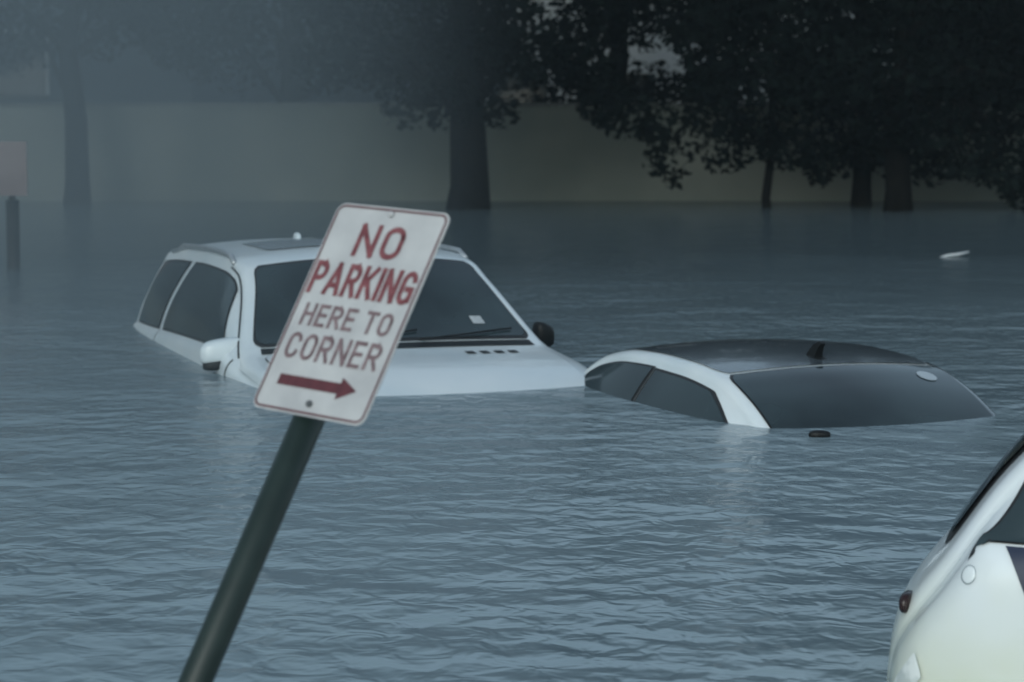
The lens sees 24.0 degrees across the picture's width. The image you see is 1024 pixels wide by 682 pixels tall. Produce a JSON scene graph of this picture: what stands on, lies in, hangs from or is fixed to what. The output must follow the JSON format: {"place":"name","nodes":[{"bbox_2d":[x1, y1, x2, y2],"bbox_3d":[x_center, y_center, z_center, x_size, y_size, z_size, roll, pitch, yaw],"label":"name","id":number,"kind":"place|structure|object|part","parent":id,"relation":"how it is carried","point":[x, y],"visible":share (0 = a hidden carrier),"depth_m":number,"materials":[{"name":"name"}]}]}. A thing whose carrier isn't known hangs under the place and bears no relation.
{"place":"outdoors","nodes":[
{"label":"outdoors","id":0,"kind":"place"},
{"bbox_2d":[0,201,1023,681],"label":"floodwater","id":1,"kind":"structure","parent":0,"point":[568,535],"depth_m":9.76,"materials":[{"name":"liquid"}]},
{"bbox_2d":[0,142,27,269],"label":"street notice","id":2,"kind":"object","parent":1,"relation":"in","point":[13,170],"visible":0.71,"depth_m":21.38,"materials":[{"name":"metal"}]},
{"bbox_2d":[133,232,587,395],"bbox_3d":[-0.961,0.253,14.280,2.087,1.660,5.160,-2,6,-19],"label":"parked suv","id":3,"kind":"object","parent":1,"relation":"on","point":[224,308],"visible":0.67,"depth_m":13.65,"materials":[{"name":"white paint"}]},
{"bbox_3d":[-2.370,0.163,15.549,0.102,0.539,0.808,-2,6,-19],"label":"door","id":4,"kind":"part","parent":3,"relation":"part of","materials":[{"name":"white paint"}]},
{"bbox_3d":[-2.253,-0.314,15.535,0.196,0.462,1.021,-2,6,-19],"label":"rear window","id":5,"kind":"part","parent":3,"relation":"part of","materials":[{"name":"black glass"}]},
{"bbox_3d":[-1.907,0.261,14.168,0.092,0.571,2.097,-2,6,-19],"label":"door","id":6,"kind":"part","parent":3,"relation":"part of","materials":[{"name":"white paint"}]},
{"bbox_3d":[-1.795,-0.205,14.199,0.199,0.445,1.920,-2,6,-19],"label":"front window","id":7,"kind":"part","parent":3,"relation":"part of","materials":[{"name":"black glass"}]},
{"bbox_2d":[574,0,962,207],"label":"tree","id":8,"kind":"object","parent":1,"relation":"on","point":[713,38],"visible":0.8,"depth_m":33.31,"materials":[{"name":"green plant"}]},
{"bbox_2d":[584,339,995,428],"bbox_3d":[1.191,0.645,12.735,2.226,1.462,5.480,-2,6,-21],"label":"parked sedan","id":9,"kind":"object","parent":1,"relation":"on","point":[782,383],"visible":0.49,"depth_m":11.60,"materials":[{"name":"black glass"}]},
{"bbox_3d":[0.383,0.316,12.667,0.270,0.483,1.298,-2,6,-21],"label":"front window","id":10,"kind":"part","parent":9,"relation":"part of","materials":[{"name":"black glass"}]},
{"bbox_3d":[0.836,0.391,11.504,0.251,0.390,1.251,-2,6,-21],"label":"rear window","id":11,"kind":"part","parent":9,"relation":"part of","materials":[{"name":"black glass"}]},
{"bbox_2d":[808,430,830,437],"bbox_3d":[1.380,0.420,10.795,0.100,0.040,0.050,0,6,0],"label":"floating debris","id":12,"kind":"object","parent":1,"relation":"on","point":[819,433],"visible":1,"depth_m":10.77,"materials":[{"name":"black plastic"}]},
{"bbox_2d":[679,0,1023,206],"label":"tree","id":13,"kind":"object","parent":1,"relation":"on","point":[863,164],"visible":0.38,"depth_m":33.34,"materials":[{"name":"green plant"}]},
{"bbox_2d":[702,0,1023,211],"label":"tree","id":14,"kind":"object","parent":1,"relation":"in","point":[906,114],"visible":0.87,"depth_m":32.40,"materials":[{"name":"green plant"}]},
{"bbox_2d":[941,251,968,256],"bbox_3d":[4.261,-0.826,23.248,0.329,0.084,0.039,-1,6,-9],"label":"floating stick","id":15,"kind":"object","parent":1,"relation":"on","point":[955,254],"visible":0.86,"depth_m":23.24,"materials":[{"name":"wood"}]},
{"bbox_2d":[887,434,1023,681],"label":"parked hatchback","id":16,"kind":"object","parent":1,"relation":"on","point":[959,617],"visible":1,"depth_m":5.89,"materials":[{"name":"white paint"}]},
{"bbox_3d":[1.629,0.319,5.699,1.072,0.467,0.185,3,6,24],"label":"rear window","id":17,"kind":"part","parent":16,"relation":"part of","materials":[{"name":"black glass"}]},
{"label":"ground","id":18,"kind":"structure","parent":0,"visible":0},
{"bbox_2d":[0,0,37,65],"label":"tree","id":19,"kind":"object","parent":18,"relation":"on","point":[34,53],"visible":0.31,"depth_m":38.28,"materials":[{"name":"green plant"}]},
{"bbox_2d":[0,0,238,102],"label":"house","id":20,"kind":"structure","parent":18,"relation":"on","point":[130,75],"depth_m":39.76,"materials":[{"name":"grey"}]},
{"bbox_2d":[0,29,49,99],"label":"window","id":21,"kind":"structure","parent":20,"relation":"in","point":[35,85],"depth_m":39.73,"materials":[{"name":"glass"}]},
{"bbox_2d":[0,0,272,204],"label":"tree","id":22,"kind":"object","parent":18,"relation":"on","point":[69,47],"visible":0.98,"depth_m":34.72,"materials":[{"name":"green plant"}]},
{"bbox_2d":[128,0,451,102],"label":"tree","id":23,"kind":"object","parent":18,"relation":"on","point":[289,33],"visible":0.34,"depth_m":36.92,"materials":[{"name":"green plant"}]},
{"bbox_2d":[178,203,449,681],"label":"parking sign","id":24,"kind":"object","parent":18,"relation":"on","point":[337,345],"visible":1,"depth_m":4.73,"materials":[{"name":"grey metal"}]},
{"bbox_2d":[282,0,651,209],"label":"tree","id":25,"kind":"object","parent":18,"relation":"on","point":[463,91],"visible":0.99,"depth_m":33.10,"materials":[{"name":"green plant"}]},
{"bbox_2d":[0,103,1023,200],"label":"garden wall","id":26,"kind":"structure","parent":18,"relation":"on","point":[285,152],"depth_m":36.11,"materials":[{"name":"concrete"}]},
{"bbox_2d":[479,0,775,102],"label":"tree","id":27,"kind":"object","parent":18,"relation":"on","point":[649,85],"visible":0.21,"depth_m":36.64,"materials":[{"name":"green plant"}]},
{"bbox_2d":[238,0,1022,102],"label":"woodland","id":28,"kind":"object","parent":18,"relation":"on","point":[346,94],"visible":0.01,"depth_m":52.79,"materials":[{"name":"green plant"}]},
{"bbox_2d":[479,0,893,102],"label":"house","id":29,"kind":"structure","parent":18,"relation":"on","point":[662,53],"depth_m":40.23,"materials":[{"name":"grey"}]},
{"bbox_2d":[494,67,551,102],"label":"window","id":30,"kind":"structure","parent":29,"relation":"in","point":[504,94],"depth_m":40.26,"materials":[{"name":"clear glass"}]},
{"bbox_2d":[574,70,658,102],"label":"window","id":31,"kind":"structure","parent":29,"relation":"in","point":[652,76],"depth_m":40.24,"materials":[{"name":"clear glass"}]},
{"bbox_2d":[682,60,742,102],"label":"window","id":32,"kind":"structure","parent":29,"relation":"in","point":[683,71],"depth_m":40.25,"materials":[{"name":"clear glass"}]}
]}

